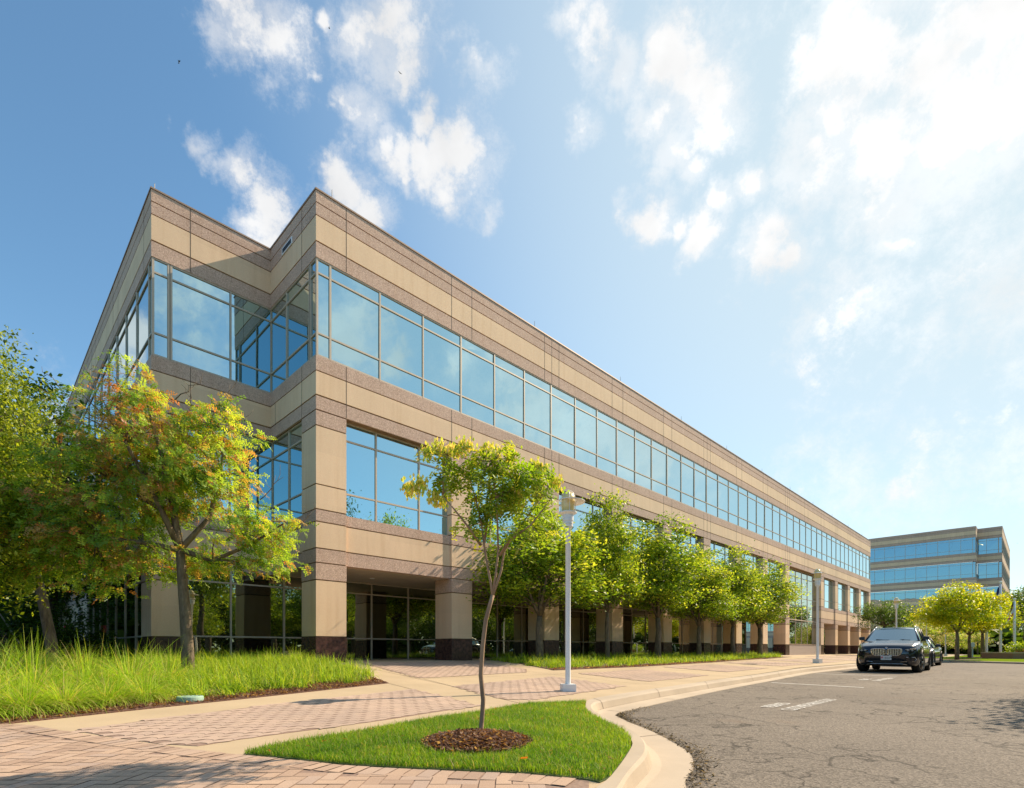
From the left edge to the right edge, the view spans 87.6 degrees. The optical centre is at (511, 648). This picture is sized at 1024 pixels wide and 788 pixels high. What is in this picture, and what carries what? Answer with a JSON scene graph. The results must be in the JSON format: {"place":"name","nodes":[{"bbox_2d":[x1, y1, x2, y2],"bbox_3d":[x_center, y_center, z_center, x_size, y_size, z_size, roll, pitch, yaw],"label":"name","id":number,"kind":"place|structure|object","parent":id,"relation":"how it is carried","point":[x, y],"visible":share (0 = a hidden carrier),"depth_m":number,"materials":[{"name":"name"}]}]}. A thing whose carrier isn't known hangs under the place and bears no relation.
{"place":"outdoors","nodes":[
{"label":"outdoors","id":0,"kind":"place"},
{"bbox_2d":[0,660,387,723],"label":"planting bed","id":1,"kind":"object","parent":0,"point":[104,712],"visible":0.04,"depth_m":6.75,"materials":[{"name":"brown wood"}]},
{"bbox_2d":[3,626,68,670],"bbox_3d":[-9.274,0.179,10.186,2.181,1.252,2.081,0,0,9],"label":"grass clump","id":2,"kind":"object","parent":1,"relation":"on","point":[32,654],"visible":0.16,"depth_m":10.17,"materials":[{"name":"green plant"}]},
{"bbox_2d":[0,666,76,721],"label":"grass clump","id":3,"kind":"object","parent":1,"relation":"on","point":[1,704],"visible":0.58,"depth_m":5.59,"materials":[{"name":"green plant"}]},
{"bbox_2d":[0,639,76,684],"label":"grass clump","id":4,"kind":"object","parent":1,"relation":"on","point":[33,655],"visible":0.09,"depth_m":8.12,"materials":[{"name":"green plant"}]},
{"bbox_2d":[0,324,78,604],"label":"background tree","id":5,"kind":"object","parent":1,"relation":"on","point":[9,430],"visible":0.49,"depth_m":10.73,"materials":[{"name":"green plant"}]},
{"bbox_2d":[0,428,80,620],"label":"background tree","id":6,"kind":"object","parent":1,"relation":"on","point":[5,543],"visible":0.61,"depth_m":9.93,"materials":[{"name":"green plant"}]},
{"bbox_2d":[0,653,98,720],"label":"grass clump","id":7,"kind":"object","parent":1,"relation":"on","point":[9,694],"visible":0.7,"depth_m":5.77,"materials":[{"name":"green plant"}]},
{"bbox_2d":[0,639,101,680],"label":"grass clump","id":8,"kind":"object","parent":1,"relation":"on","point":[72,658],"visible":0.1,"depth_m":8.40,"materials":[{"name":"green plant"}]},
{"bbox_2d":[0,632,106,703],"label":"grass clump","id":9,"kind":"object","parent":1,"relation":"on","point":[9,670],"visible":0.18,"depth_m":6.46,"materials":[{"name":"green plant"}]},
{"bbox_2d":[0,594,115,657],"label":"shrub","id":10,"kind":"object","parent":1,"relation":"on","point":[65,613],"visible":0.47,"depth_m":16.93,"materials":[{"name":"green plant"}]},
{"bbox_2d":[0,438,124,662],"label":"leaning tree","id":11,"kind":"object","parent":1,"relation":"on","point":[47,622],"visible":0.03,"depth_m":12.83,"materials":[{"name":"green plant"}]},
{"bbox_2d":[0,472,124,654],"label":"background tree","id":12,"kind":"object","parent":1,"relation":"on","point":[68,594],"visible":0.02,"depth_m":19.10,"materials":[{"name":"green plant"}]},
{"bbox_2d":[0,626,127,700],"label":"grass clump","id":13,"kind":"object","parent":1,"relation":"on","point":[40,680],"visible":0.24,"depth_m":6.81,"materials":[{"name":"green plant"}]},
{"bbox_2d":[0,660,140,716],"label":"grass clump","id":14,"kind":"object","parent":1,"relation":"on","point":[81,695],"visible":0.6,"depth_m":6.10,"materials":[{"name":"green plant"}]},
{"bbox_2d":[0,354,142,611],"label":"background tree","id":15,"kind":"object","parent":1,"relation":"on","point":[49,388],"visible":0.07,"depth_m":14.75,"materials":[{"name":"green plant"}]},
{"bbox_2d":[15,630,156,695],"bbox_3d":[-5.962,0.338,7.406,2.354,1.283,2.126,0,0,16],"label":"grass clump","id":16,"kind":"object","parent":1,"relation":"on","point":[88,668],"visible":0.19,"depth_m":7.39,"materials":[{"name":"green plant"}]},
{"bbox_2d":[57,622,129,660],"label":"shrub","id":17,"kind":"object","parent":1,"relation":"on","point":[80,642],"visible":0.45,"depth_m":16.72,"materials":[{"name":"green plant"}]},
{"bbox_2d":[59,652,178,708],"bbox_3d":[-5.001,0.492,6.642,1.578,0.949,1.653,0,0,-37],"label":"grass clump","id":18,"kind":"object","parent":1,"relation":"on","point":[108,695],"visible":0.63,"depth_m":6.57,"materials":[{"name":"green plant"}]},
{"bbox_2d":[64,635,200,691],"bbox_3d":[-5.685,0.392,7.905,2.203,1.289,2.270,0,0,31],"label":"grass clump","id":19,"kind":"object","parent":1,"relation":"on","point":[131,669],"visible":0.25,"depth_m":7.84,"materials":[{"name":"green plant"}]},
{"bbox_2d":[81,656,204,703],"bbox_3d":[-4.859,0.471,7.034,1.685,0.918,1.522,0,0,-22],"label":"grass clump","id":20,"kind":"object","parent":1,"relation":"on","point":[144,685],"visible":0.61,"depth_m":7.03,"materials":[{"name":"green plant"}]},
{"bbox_2d":[0,349,318,670],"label":"honey locust","id":21,"kind":"object","parent":1,"relation":"on","point":[170,477],"visible":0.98,"depth_m":10.10,"materials":[{"name":"green plant"}]},
{"bbox_2d":[122,638,221,683],"bbox_3d":[-5.636,0.374,8.657,1.862,1.121,1.952,0,0,-43],"label":"grass clump","id":22,"kind":"object","parent":1,"relation":"on","point":[170,670],"visible":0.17,"depth_m":8.62,"materials":[{"name":"green plant"}]},
{"bbox_2d":[24,646,381,697],"bbox_3d":[-6.283,0.359,12.285,5.800,0.963,11.290,0,0,-27],"label":"ground cover","id":23,"kind":"object","parent":1,"relation":"on","point":[244,673],"visible":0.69,"depth_m":10.09,"materials":[{"name":"green plant"}]},
{"bbox_2d":[15,654,966,787],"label":"pavement","id":24,"kind":"structure","parent":0,"point":[444,689],"depth_m":9.01,"materials":[{"name":"concrete"}]},
{"bbox_2d":[75,690,474,745],"bbox_3d":[-2.195,0.781,6.746,2.059,0.135,4.940,0,0,32],"label":"paver bed","id":25,"kind":"object","parent":24,"relation":"on","point":[191,744],"visible":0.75,"depth_m":5.76,"materials":[{"name":"beige brick"}]},
{"bbox_2d":[0,723,588,787],"bbox_3d":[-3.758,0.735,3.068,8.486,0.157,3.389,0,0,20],"label":"brick paving","id":26,"kind":"structure","parent":24,"relation":"on","point":[439,779],"depth_m":3.55,"materials":[{"name":"brick"}]},
{"bbox_2d":[243,698,632,782],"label":"island lawn","id":27,"kind":"structure","parent":24,"relation":"on","point":[471,770],"depth_m":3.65,"materials":[{"name":"plant"}]},
{"bbox_2d":[423,733,530,754],"bbox_3d":[-0.301,0.776,4.530,0.947,0.099,0.987,0,0,0],"label":"mulch ring","id":28,"kind":"object","parent":27,"relation":"on","point":[469,752],"visible":0.14,"depth_m":4.13,"materials":[{"name":"brown wood"}]},
{"bbox_2d":[419,727,532,752],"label":"mulch chips","id":29,"kind":"object","parent":28,"relation":"on","point":[445,739],"visible":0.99,"depth_m":4.33,"materials":[{"name":"brown wood"}]},
{"bbox_2d":[399,435,570,728],"bbox_3d":[-0.218,-0.570,4.862,1.577,2.721,0.936,0,0,0],"label":"young tree","id":30,"kind":"object","parent":29,"relation":"on","point":[510,496],"visible":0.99,"depth_m":4.79,"materials":[{"name":"green plant"}]},
{"bbox_2d":[363,661,526,677],"bbox_3d":[-1.662,0.543,15.280,4.298,0.254,6.096,0,0,-30],"label":"paver bed","id":31,"kind":"object","parent":24,"relation":"on","point":[490,672],"visible":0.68,"depth_m":14.41,"materials":[{"name":"beige brick"}]},
{"bbox_2d":[39,183,870,662],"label":"office building","id":32,"kind":"structure","parent":24,"relation":"on","point":[357,357],"depth_m":17.99,"materials":[{"name":"brown"}]},
{"bbox_2d":[94,336,115,441],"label":"window","id":33,"kind":"structure","parent":32,"relation":"in","point":[107,360],"depth_m":20.97,"materials":[{"name":"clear glass"}]},
{"bbox_2d":[87,572,141,659],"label":"window","id":34,"kind":"structure","parent":32,"relation":"in","point":[126,617],"depth_m":18.51,"materials":[{"name":"black glass"}]},
{"bbox_2d":[116,266,147,411],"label":"window","id":35,"kind":"structure","parent":32,"relation":"in","point":[132,334],"depth_m":17.10,"materials":[{"name":"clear glass"}]},
{"bbox_2d":[148,257,153,358],"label":"window","id":36,"kind":"structure","parent":32,"relation":"in","point":[149,264],"depth_m":15.66,"materials":[{"name":"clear glass"}]},
{"bbox_2d":[151,257,271,393],"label":"window","id":37,"kind":"structure","parent":32,"relation":"in","point":[200,324],"depth_m":16.50,"materials":[{"name":"blue glass"}]},
{"bbox_2d":[188,426,272,525],"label":"window","id":38,"kind":"structure","parent":32,"relation":"in","point":[264,464],"depth_m":17.58,"materials":[{"name":"blue glass"}]},
{"bbox_2d":[188,566,283,656],"bbox_3d":[-8.742,-0.950,17.074,0.066,3.100,2.870,0,0,45],"label":"window","id":39,"kind":"structure","parent":32,"relation":"in","point":[229,615],"depth_m":17.05,"materials":[{"name":"black glass"}]},
{"bbox_2d":[272,421,302,527],"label":"window","id":40,"kind":"structure","parent":32,"relation":"in","point":[287,448],"depth_m":16.95,"materials":[{"name":"blue glass"}]},
{"bbox_2d":[270,258,317,392],"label":"window","id":41,"kind":"structure","parent":32,"relation":"in","point":[293,315],"depth_m":16.55,"materials":[{"name":"blue glass"}]},
{"bbox_2d":[315,257,329,359],"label":"window","id":42,"kind":"structure","parent":32,"relation":"in","point":[323,271],"depth_m":15.59,"materials":[{"name":"blue glass"}]},
{"bbox_2d":[284,575,407,659],"bbox_3d":[-5.974,-0.950,19.873,0.067,3.100,5.000,0,0,45],"label":"window","id":43,"kind":"structure","parent":32,"relation":"in","point":[376,614],"depth_m":20.35,"materials":[{"name":"black glass"}]},
{"bbox_2d":[330,265,460,412],"bbox_3d":[-3.616,-9.915,17.536,0.067,2.830,5.000,0,0,45],"label":"window","id":44,"kind":"structure","parent":32,"relation":"in","point":[373,334],"depth_m":17.28,"materials":[{"name":"blue glass"}]},
{"bbox_2d":[345,422,446,534],"bbox_3d":[-3.765,-5.480,17.700,0.067,2.920,4.050,0,0,45],"label":"window","id":45,"kind":"structure","parent":32,"relation":"in","point":[376,463],"depth_m":17.38,"materials":[{"name":"blue glass"}]},
{"bbox_2d":[408,587,497,658],"bbox_3d":[-2.460,-0.950,23.419,0.065,3.100,5.000,0,0,45],"label":"window","id":46,"kind":"structure","parent":32,"relation":"in","point":[421,602],"depth_m":22.44,"materials":[{"name":"black glass"}]},
{"bbox_2d":[461,336,550,449],"bbox_3d":[-0.100,-9.915,21.085,0.065,2.830,5.000,0,0,45],"label":"window","id":47,"kind":"structure","parent":32,"relation":"in","point":[496,392],"depth_m":20.88,"materials":[{"name":"blue glass"}]},
{"bbox_2d":[472,468,539,547],"bbox_3d":[-0.246,-5.480,21.254,0.067,2.920,4.050,0,0,45],"label":"window","id":48,"kind":"structure","parent":32,"relation":"in","point":[509,522],"depth_m":21.01,"materials":[{"name":"blue glass"}]},
{"bbox_2d":[498,596,564,657],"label":"window","id":49,"kind":"structure","parent":32,"relation":"in","point":[512,624],"depth_m":26.08,"materials":[{"name":"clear glass"}]},
{"bbox_2d":[559,492,607,560],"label":"window","id":50,"kind":"structure","parent":32,"relation":"in","point":[580,508],"depth_m":24.83,"materials":[{"name":"blue glass"}]},
{"bbox_2d":[551,384,616,476],"bbox_3d":[3.417,-9.915,24.638,0.065,2.830,5.000,0,0,45],"label":"window","id":51,"kind":"structure","parent":32,"relation":"in","point":[581,432],"depth_m":24.46,"materials":[{"name":"blue glass"}]},
{"bbox_2d":[571,604,596,656],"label":"window","id":52,"kind":"structure","parent":32,"relation":"in","point":[583,624],"depth_m":29.91,"materials":[{"name":"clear glass"}]},
{"bbox_2d":[622,608,648,655],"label":"window","id":53,"kind":"structure","parent":32,"relation":"in","point":[635,623],"depth_m":33.81,"materials":[{"name":"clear glass"}]},
{"bbox_2d":[623,514,659,568],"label":"window","id":54,"kind":"structure","parent":32,"relation":"in","point":[637,519],"depth_m":28.30,"materials":[{"name":"blue glass"}]},
{"bbox_2d":[617,420,666,496],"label":"window","id":55,"kind":"structure","parent":32,"relation":"in","point":[641,460],"depth_m":28.07,"materials":[{"name":"blue glass"}]},
{"bbox_2d":[671,613,688,654],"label":"window","id":56,"kind":"structure","parent":32,"relation":"in","point":[680,629],"depth_m":38.06,"materials":[{"name":"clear glass"}]},
{"bbox_2d":[667,447,706,512],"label":"window","id":57,"kind":"structure","parent":32,"relation":"in","point":[686,478],"depth_m":31.64,"materials":[{"name":"blue glass"}]},
{"bbox_2d":[711,618,721,653],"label":"window","id":58,"kind":"structure","parent":32,"relation":"in","point":[716,628],"depth_m":42.29,"materials":[{"name":"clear glass"}]},
{"bbox_2d":[707,469,738,525],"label":"window","id":59,"kind":"structure","parent":32,"relation":"in","point":[722,494],"depth_m":35.24,"materials":[{"name":"blue glass"}]},
{"bbox_2d":[739,486,764,536],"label":"window","id":60,"kind":"structure","parent":32,"relation":"in","point":[751,506],"depth_m":38.78,"materials":[{"name":"blue glass"}]},
{"bbox_2d":[765,500,786,545],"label":"window","id":61,"kind":"structure","parent":32,"relation":"in","point":[775,517],"depth_m":42.30,"materials":[{"name":"blue glass"}]},
{"bbox_2d":[787,512,805,553],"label":"window","id":62,"kind":"structure","parent":32,"relation":"in","point":[796,527],"depth_m":45.95,"materials":[{"name":"blue glass"}]},
{"bbox_2d":[789,568,815,643],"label":"window","id":63,"kind":"structure","parent":32,"relation":"in","point":[800,632],"depth_m":48.63,"materials":[{"name":"blue glass"}]},
{"bbox_2d":[806,522,821,559],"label":"window","id":64,"kind":"structure","parent":32,"relation":"in","point":[813,534],"depth_m":49.40,"materials":[{"name":"blue glass"}]},
{"bbox_2d":[824,578,832,608],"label":"window","id":65,"kind":"structure","parent":32,"relation":"in","point":[828,584],"depth_m":53.72,"materials":[{"name":"blue glass"}]},
{"bbox_2d":[822,531,835,565],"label":"window","id":66,"kind":"structure","parent":32,"relation":"in","point":[828,541],"depth_m":52.90,"materials":[{"name":"blue glass"}]},
{"bbox_2d":[836,539,848,570],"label":"window","id":67,"kind":"structure","parent":32,"relation":"in","point":[842,549],"depth_m":56.66,"materials":[{"name":"blue glass"}]},
{"bbox_2d":[849,546,859,574],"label":"window","id":68,"kind":"structure","parent":32,"relation":"in","point":[854,555],"depth_m":60.33,"materials":[{"name":"blue glass"}]},
{"bbox_2d":[860,552,869,578],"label":"window","id":69,"kind":"structure","parent":32,"relation":"in","point":[864,559],"depth_m":63.77,"materials":[{"name":"blue glass"}]},
{"bbox_2d":[71,655,856,744],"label":"paver panels","id":70,"kind":"object","parent":24,"relation":"on","point":[530,690],"visible":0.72,"depth_m":7.16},
{"bbox_2d":[453,677,621,699],"bbox_3d":[0.581,0.759,10.587,2.224,0.155,4.429,0,0,36],"label":"paver bed","id":71,"kind":"object","parent":24,"relation":"on","point":[549,695],"visible":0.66,"depth_m":10.02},
{"bbox_2d":[559,490,584,691],"bbox_3d":[1.107,-1.054,9.866,0.480,3.772,0.625,0,0,-6],"label":"street lamp","id":72,"kind":"object","parent":71,"relation":"on","point":[569,502],"visible":0.91,"depth_m":9.81,"materials":[{"name":"grey metal"}]},
{"bbox_2d":[486,656,784,669],"bbox_3d":[9.214,0.527,27.311,28.157,0.234,6.444,0,0,-43],"label":"planting strip","id":73,"kind":"object","parent":24,"relation":"on","point":[623,665],"visible":0.22,"depth_m":18.24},
{"bbox_2d":[453,498,629,661],"bbox_3d":[0.957,-2.474,19.994,6.444,6.453,5.670,0,0,0],"label":"street tree","id":74,"kind":"object","parent":73,"relation":"on","point":[515,580],"visible":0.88,"depth_m":19.31,"materials":[{"name":"green plant"}]},
{"bbox_2d":[571,483,655,658],"bbox_3d":[3.713,-3.059,22.480,4.337,7.773,4.729,0,0,-19],"label":"street tree","id":75,"kind":"object","parent":73,"relation":"on","point":[618,560],"visible":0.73,"depth_m":21.77,"materials":[{"name":"green plant"}]},
{"bbox_2d":[490,649,781,667],"bbox_3d":[9.358,0.344,27.195,4.981,0.774,27.757,0,0,44],"label":"ground cover","id":76,"kind":"object","parent":73,"relation":"on","point":[555,661],"visible":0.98,"depth_m":20.78,"materials":[{"name":"green plant"}]},
{"bbox_2d":[549,657,780,669],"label":"mulch chips","id":77,"kind":"object","parent":73,"relation":"on","point":[650,664],"visible":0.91,"depth_m":19.63,"materials":[{"name":"brown wood"}]},
{"bbox_2d":[621,510,725,657],"bbox_3d":[6.807,-2.824,25.090,5.986,7.308,5.939,0,0,-38],"label":"street tree","id":78,"kind":"object","parent":73,"relation":"on","point":[660,595],"visible":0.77,"depth_m":24.43,"materials":[{"name":"green plant"}]},
{"bbox_2d":[652,543,750,655],"bbox_3d":[9.832,-2.433,28.271,5.389,6.454,4.742,0,0,33],"label":"street tree","id":79,"kind":"object","parent":73,"relation":"on","point":[721,596],"visible":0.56,"depth_m":27.51,"materials":[{"name":"green plant"}]},
{"bbox_2d":[696,540,779,654],"bbox_3d":[12.835,-2.777,31.822,5.707,7.218,6.222,0,0,15],"label":"street tree","id":80,"kind":"object","parent":73,"relation":"on","point":[743,592],"visible":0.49,"depth_m":30.71,"materials":[{"name":"green plant"}]},
{"bbox_2d":[716,555,812,654],"bbox_3d":[15.823,-2.552,34.373,6.520,6.778,6.469,0,0,-4],"label":"street tree","id":81,"kind":"object","parent":73,"relation":"on","point":[779,587],"visible":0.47,"depth_m":33.47,"materials":[{"name":"green plant"}]},
{"bbox_2d":[811,568,826,662],"bbox_3d":[14.650,-1.577,25.425,0.763,4.556,0.586,0,0,-33],"label":"street lamp","id":82,"kind":"object","parent":24,"relation":"on","point":[817,573],"visible":1,"depth_m":25.45,"materials":[{"name":"grey metal"}]},
{"bbox_2d":[849,597,923,631],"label":"background tree","id":83,"kind":"object","parent":24,"relation":"on","point":[885,620],"visible":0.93,"depth_m":51.34,"materials":[{"name":"green plant"}]},
{"bbox_2d":[0,0,1023,629],"label":"sky","id":84,"kind":"structure","parent":0,"point":[794,229],"materials":[{"name":"blue"}]},
{"bbox_2d":[608,662,1023,787],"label":"road","id":85,"kind":"structure","parent":0,"point":[952,725],"depth_m":6.33,"materials":[{"name":"grey asphalt"}]},
{"bbox_2d":[616,706,728,787],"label":"gutter grit","id":86,"kind":"object","parent":85,"relation":"on","point":[700,769],"visible":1,"depth_m":4.81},
{"bbox_2d":[597,666,871,787],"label":"gutter","id":87,"kind":"object","parent":85,"relation":"on","point":[671,765],"visible":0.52,"depth_m":5.13,"materials":[{"name":"concrete"}]},
{"bbox_2d":[585,655,961,787],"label":"kerb","id":88,"kind":"structure","parent":85,"relation":"on","point":[632,770],"depth_m":8.52,"materials":[{"name":"concrete"}]},
{"bbox_2d":[856,626,931,672],"bbox_3d":[15.356,-0.018,21.354,2.255,1.789,4.719,0,0,43],"label":"parked car","id":89,"kind":"object","parent":85,"relation":"on","point":[878,648],"visible":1,"depth_m":20.04,"materials":[{"name":"black paint"}]},
{"bbox_2d":[926,638,942,665],"bbox_3d":[21.259,0.140,28.099,2.232,1.471,4.780,0,0,45],"label":"parked car","id":90,"kind":"object","parent":85,"relation":"on","point":[937,654],"visible":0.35,"depth_m":27.33,"materials":[{"name":"paint"}]},
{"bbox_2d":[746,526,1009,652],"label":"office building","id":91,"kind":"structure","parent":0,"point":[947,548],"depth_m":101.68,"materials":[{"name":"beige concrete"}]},
{"bbox_2d":[875,591,904,605],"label":"window","id":92,"kind":"structure","parent":91,"relation":"in","point":[900,594],"depth_m":105.93,"materials":[{"name":"blue glass"}]},
{"bbox_2d":[875,568,904,583],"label":"window","id":93,"kind":"structure","parent":91,"relation":"in","point":[897,575],"depth_m":105.80,"materials":[{"name":"blue glass"}]},
{"bbox_2d":[875,545,904,561],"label":"window","id":94,"kind":"structure","parent":91,"relation":"in","point":[891,553],"depth_m":105.80,"materials":[{"name":"blue glass"}]},
{"bbox_2d":[905,589,937,604],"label":"window","id":95,"kind":"structure","parent":91,"relation":"in","point":[911,596],"depth_m":102.77,"materials":[{"name":"blue glass"}]},
{"bbox_2d":[905,565,937,581],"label":"window","id":96,"kind":"structure","parent":91,"relation":"in","point":[921,573],"depth_m":102.35,"materials":[{"name":"blue glass"}]},
{"bbox_2d":[905,541,937,558],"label":"window","id":97,"kind":"structure","parent":91,"relation":"in","point":[928,549],"depth_m":102.35,"materials":[{"name":"blue glass"}]},
{"bbox_2d":[938,562,972,579],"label":"window","id":98,"kind":"structure","parent":91,"relation":"in","point":[956,570],"depth_m":98.81,"materials":[{"name":"blue glass"}]},
{"bbox_2d":[938,537,972,555],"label":"window","id":99,"kind":"structure","parent":91,"relation":"in","point":[964,545],"depth_m":98.81,"materials":[{"name":"blue glass"}]},
{"bbox_2d":[978,562,1001,578],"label":"window","id":100,"kind":"structure","parent":91,"relation":"in","point":[994,569],"depth_m":97.95,"materials":[{"name":"blue glass"}]},
{"bbox_2d":[978,537,1001,554],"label":"window","id":101,"kind":"structure","parent":91,"relation":"in","point":[990,545],"depth_m":97.95,"materials":[{"name":"blue glass"}]},
{"bbox_2d":[943,655,1023,661],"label":"lawn","id":102,"kind":"structure","parent":0,"point":[1001,660],"depth_m":38.71,"materials":[{"name":"green plant"}]},
{"bbox_2d":[902,578,1021,658],"bbox_3d":[31.699,-1.954,38.040,5.982,6.056,5.966,0,0,-28],"label":"yellow tree","id":103,"kind":"object","parent":102,"relation":"on","point":[966,606],"visible":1,"depth_m":37.39,"materials":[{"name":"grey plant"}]},
{"bbox_2d":[930,592,1015,657],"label":"yellow tree","id":104,"kind":"object","parent":102,"relation":"on","point":[969,652],"visible":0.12,"depth_m":44.74,"materials":[{"name":"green plant"}]},
{"bbox_2d":[942,589,1023,656],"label":"yellow tree","id":105,"kind":"object","parent":102,"relation":"on","point":[982,648],"visible":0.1,"depth_m":48.65,"materials":[{"name":"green plant"}]},
{"bbox_2d":[981,652,1023,658],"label":"brick planter","id":106,"kind":"object","parent":102,"relation":"on","point":[1006,655],"visible":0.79,"depth_m":41.77,"materials":[{"name":"brick"}]},
{"bbox_2d":[1002,586,1023,647],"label":"background tree","id":107,"kind":"object","parent":102,"relation":"on","point":[1019,596],"visible":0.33,"depth_m":59.67,"materials":[{"name":"green plant"}]},
{"label":"ground","id":108,"kind":"structure","parent":0,"visible":0},
{"bbox_2d":[0,587,43,656],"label":"woodland","id":109,"kind":"object","parent":108,"relation":"on","point":[27,643],"depth_m":38.69,"materials":[{"name":"green plant"}]},
{"bbox_2d":[0,562,70,632],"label":"background tree","id":110,"kind":"object","parent":108,"relation":"on","point":[35,602],"visible":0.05,"depth_m":30.37,"materials":[{"name":"green plant"}]},
{"bbox_2d":[928,628,1023,654],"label":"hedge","id":111,"kind":"object","parent":108,"relation":"on","point":[1007,635],"visible":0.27,"depth_m":71.71,"materials":[{"name":"green plant"}]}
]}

